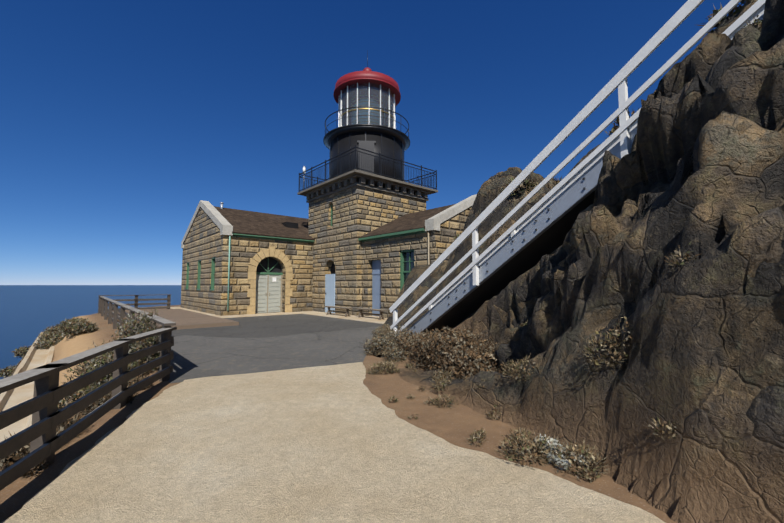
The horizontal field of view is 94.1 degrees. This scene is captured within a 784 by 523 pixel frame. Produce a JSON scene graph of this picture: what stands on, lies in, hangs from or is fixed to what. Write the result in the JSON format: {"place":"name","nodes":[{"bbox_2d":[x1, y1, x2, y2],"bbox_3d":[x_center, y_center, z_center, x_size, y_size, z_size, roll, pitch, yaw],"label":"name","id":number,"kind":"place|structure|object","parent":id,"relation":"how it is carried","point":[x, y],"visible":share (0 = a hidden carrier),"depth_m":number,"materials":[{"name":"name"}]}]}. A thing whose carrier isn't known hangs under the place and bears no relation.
{"place":"outdoors","nodes":[
{"label":"outdoors","id":0,"kind":"place"},
{"bbox_2d":[0,285,180,378],"bbox_3d":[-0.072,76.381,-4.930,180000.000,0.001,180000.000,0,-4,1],"label":"sea water","id":1,"kind":"structure","parent":0,"point":[28,313],"depth_m":1500.83,"materials":[{"name":"blue liquid"}]},
{"bbox_2d":[136,314,382,382],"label":"asphalt pavement","id":2,"kind":"structure","parent":0,"point":[253,344],"depth_m":9.26,"materials":[{"name":"grey asphalt"}]},
{"bbox_2d":[0,305,676,522],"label":"terrain","id":3,"kind":"structure","parent":0,"point":[455,425],"depth_m":4.03,"materials":[{"name":"soil"}]},
{"bbox_2d":[0,332,54,441],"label":"footpath","id":4,"kind":"structure","parent":3,"relation":"on","point":[34,357],"depth_m":7.94,"materials":[{"name":"beige concrete"}]},
{"bbox_2d":[0,316,99,377],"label":"bushes","id":5,"kind":"object","parent":3,"relation":"on","point":[54,335],"depth_m":13.13,"materials":[{"name":"green plant"}]},
{"bbox_2d":[0,374,151,516],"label":"shrubs","id":6,"kind":"object","parent":3,"relation":"on","point":[15,456],"visible":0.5,"depth_m":3.63,"materials":[{"name":"green plant"}]},
{"bbox_2d":[0,327,176,490],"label":"path fence","id":7,"kind":"object","parent":3,"relation":"on","point":[48,418],"visible":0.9,"depth_m":3.25,"materials":[{"name":"grey wood"}]},
{"bbox_2d":[57,308,163,410],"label":"scrub bushes","id":8,"kind":"object","parent":3,"relation":"on","point":[105,359],"visible":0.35,"depth_m":6.16,"materials":[{"name":"green plant"}]},
{"bbox_2d":[98,294,170,313],"bbox_3d":[-14.507,2.556,20.694,3.400,1.320,0.170,3,-5,-41],"label":"wooden fence","id":9,"kind":"object","parent":3,"relation":"on","point":[136,300],"visible":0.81,"depth_m":20.82,"materials":[{"name":"brown wood"}]},
{"bbox_2d":[99,296,175,381],"bbox_3d":[-9.681,2.077,12.812,0.170,1.270,18.500,3,-5,-41],"label":"wooden fence","id":10,"kind":"object","parent":3,"relation":"on","point":[109,313],"visible":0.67,"depth_m":10.54,"materials":[{"name":"grey wood"}]},
{"bbox_2d":[117,309,238,329],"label":"dirt ground","id":11,"kind":"structure","parent":3,"relation":"on","point":[183,319],"depth_m":14.88,"materials":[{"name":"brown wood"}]},
{"bbox_2d":[181,208,312,315],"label":"fog signal building","id":12,"kind":"structure","parent":3,"relation":"on","point":[205,242],"depth_m":20.20,"materials":[{"name":"beige stone"}]},
{"bbox_2d":[220,202,297,228],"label":"roof vents","id":13,"kind":"object","parent":12,"relation":"attached to","point":[290,225],"visible":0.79,"depth_m":22.27,"materials":[{"name":"brown metal"}]},
{"bbox_2d":[214,206,314,240],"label":"roof","id":14,"kind":"structure","parent":12,"relation":"on","point":[253,223],"depth_m":21.37,"materials":[{"name":"brown tile"}]},
{"bbox_2d":[255,257,282,313],"bbox_3d":[-6.806,1.267,19.970,1.680,3.100,0.160,3,-5,-41],"label":"arched door","id":15,"kind":"structure","parent":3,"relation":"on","point":[269,273],"depth_m":19.99,"materials":[{"name":"grey wood"}]},
{"bbox_2d":[170,307,386,323],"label":"curb walkway","id":16,"kind":"structure","parent":3,"relation":"on","point":[372,319],"depth_m":18.01,"materials":[{"name":"beige concrete"}]},
{"bbox_2d":[247,246,292,313],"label":"arch voussoirs","id":17,"kind":"object","parent":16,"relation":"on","point":[279,256],"visible":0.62,"depth_m":19.61,"materials":[{"name":"stone"}]},
{"bbox_2d":[186,204,413,315],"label":"doors and windows","id":18,"kind":"structure","parent":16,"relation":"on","point":[406,262],"depth_m":17.90,"materials":[{"name":"grey"}]},
{"bbox_2d":[324,306,352,316],"bbox_3d":[-2.665,2.472,18.012,0.306,0.465,2.100,3,-5,-41],"label":"wood bench","id":19,"kind":"object","parent":16,"relation":"on","point":[346,308],"visible":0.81,"depth_m":17.79,"materials":[{"name":"wood"}]},
{"bbox_2d":[356,308,386,319],"bbox_3d":[-0.957,2.374,16.474,0.306,0.465,1.930,3,-5,-41],"label":"wood bench","id":20,"kind":"object","parent":16,"relation":"on","point":[361,313],"visible":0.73,"depth_m":16.25,"materials":[{"name":"wood"}]},
{"bbox_2d":[0,362,664,522],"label":"concrete path","id":21,"kind":"structure","parent":3,"relation":"on","point":[340,443],"depth_m":3.00,"materials":[{"name":"beige concrete"}]},
{"bbox_2d":[308,186,425,315],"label":"stone tower","id":22,"kind":"structure","parent":3,"relation":"on","point":[359,211],"depth_m":19.29,"materials":[{"name":"stone"}]},
{"bbox_2d":[297,169,437,202],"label":"tower cornice","id":23,"kind":"structure","parent":22,"relation":"on","point":[347,180],"depth_m":19.66,"materials":[{"name":"stone"}]},
{"bbox_2d":[303,166,305,188],"bbox_3d":[-5.341,-4.991,22.162,0.200,1.630,0.200,3,-5,-41],"label":"lamp","id":24,"kind":"object","parent":23,"relation":"on","point":[304,168],"visible":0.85,"depth_m":22.13,"materials":[{"name":"white glass"}]},
{"bbox_2d":[323,107,409,180],"bbox_3d":[-1.503,-6.163,21.981,5.200,3.988,5.200,3,-5,-41],"label":"lighthouse drum","id":25,"kind":"object","parent":23,"relation":"on","point":[388,141],"visible":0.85,"depth_m":19.99,"materials":[{"name":"black metal"}]},
{"bbox_2d":[338,82,395,128],"bbox_3d":[-1.503,-8.625,22.138,3.440,2.940,3.440,3,-5,-41],"label":"lantern frame","id":26,"kind":"object","parent":25,"relation":"on","point":[380,110],"visible":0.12,"depth_m":21.02,"materials":[{"name":"white metal"}]},
{"bbox_2d":[339,83,393,127],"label":"lantern glass panes","id":27,"kind":"structure","parent":26,"relation":"in","point":[344,120],"depth_m":21.52,"materials":[{"name":"clear glass"}]},
{"bbox_2d":[333,50,400,108],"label":"lantern dome roof","id":28,"kind":"structure","parent":25,"relation":"on","point":[367,75],"depth_m":21.16,"materials":[{"name":"red metal"}]},
{"bbox_2d":[351,95,382,124],"bbox_3d":[-1.503,-8.390,22.123,1.940,2.850,1.940,3,-5,-41],"label":"lighthouse lens","id":29,"kind":"object","parent":25,"relation":"on","point":[366,112],"depth_m":21.36,"materials":[{"name":"clear glass"}]},
{"bbox_2d":[299,145,436,191],"bbox_3d":[-1.503,-4.803,21.894,5.910,1.220,5.910,3,-5,-41],"label":"gallery railing","id":30,"kind":"object","parent":23,"relation":"on","point":[310,177],"visible":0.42,"depth_m":19.77,"materials":[{"name":"black metal"}]},
{"bbox_2d":[361,323,453,361],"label":"sage plants","id":31,"kind":"object","parent":3,"relation":"on","point":[388,339],"visible":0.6,"depth_m":8.12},
{"bbox_2d":[362,205,472,317],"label":"stone wall","id":32,"kind":"structure","parent":3,"relation":"on","point":[386,251],"depth_m":16.32,"materials":[{"name":"beige stone"}]},
{"bbox_2d":[181,194,476,247],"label":"gable coping stones","id":33,"kind":"object","parent":32,"relation":"attached to","point":[225,226],"visible":0.62,"depth_m":18.05,"materials":[{"name":"grey stone"}]},
{"bbox_2d":[227,233,232,310],"bbox_3d":[-8.036,0.494,18.212,0.260,3.920,0.068,1,-4,-18],"label":"downspout","id":34,"kind":"object","parent":33,"relation":"attached to","point":[228,274],"visible":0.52,"depth_m":18.16,"materials":[{"name":"metal"}]},
{"bbox_2d":[232,228,426,242],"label":"eave gutters","id":35,"kind":"object","parent":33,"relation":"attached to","point":[398,234],"visible":0.81,"depth_m":17.70,"materials":[{"name":"metal"}]},
{"bbox_2d":[428,231,429,264],"bbox_3d":[1.479,0.528,14.686,0.067,3.700,0.070,3,-5,-41],"label":"downpipe","id":36,"kind":"object","parent":32,"relation":"attached to","point":[428,250],"depth_m":14.72,"materials":[{"name":"beige metal"}]},
{"bbox_2d":[534,434,585,470],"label":"pale succulents","id":37,"kind":"object","parent":3,"relation":"on","point":[555,444],"visible":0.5,"depth_m":3.17,"materials":[{"name":"grey plant"}]},
{"bbox_2d":[369,0,783,522],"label":"crag rock","id":38,"kind":"object","parent":3,"relation":"on","point":[700,166],"visible":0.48,"depth_m":2.93,"materials":[{"name":"brown stone"}]},
{"bbox_2d":[395,325,503,379],"bbox_3d":[0.956,1.618,7.053,1.823,0.872,3.617,2,-4,-28],"label":"dry bush under stairs","id":39,"kind":"object","parent":38,"relation":"on","point":[466,357],"visible":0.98,"depth_m":6.38,"materials":[{"name":"brown plant"}]},
{"bbox_2d":[366,241,699,481],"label":"shrubs","id":40,"kind":"object","parent":38,"relation":"on","point":[523,437],"visible":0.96,"depth_m":3.20,"materials":[{"name":"green plant"}]},
{"bbox_2d":[451,0,747,241],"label":"crag scrub","id":41,"kind":"object","parent":38,"relation":"on","point":[616,126],"visible":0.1,"depth_m":7.82,"materials":[{"name":"brown plant"}]},
{"bbox_2d":[493,15,762,374],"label":"grass tufts","id":42,"kind":"object","parent":38,"relation":"on","point":[757,22],"visible":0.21,"depth_m":3.79,"materials":[{"name":"brown plant"}]},
{"bbox_2d":[389,0,765,341],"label":"staircase","id":43,"kind":"structure","parent":3,"relation":"on","point":[531,237],"depth_m":6.61,"materials":[{"name":"white paint"}]},
{"bbox_2d":[0,0,743,284],"label":"sky","id":44,"kind":"structure","parent":0,"point":[118,117],"materials":[{"name":"blue"}]},
{"bbox_2d":[359,204,454,237],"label":"roof","id":45,"kind":"structure","parent":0,"point":[411,221],"depth_m":17.60,"materials":[{"name":"brown tile"}]}
]}

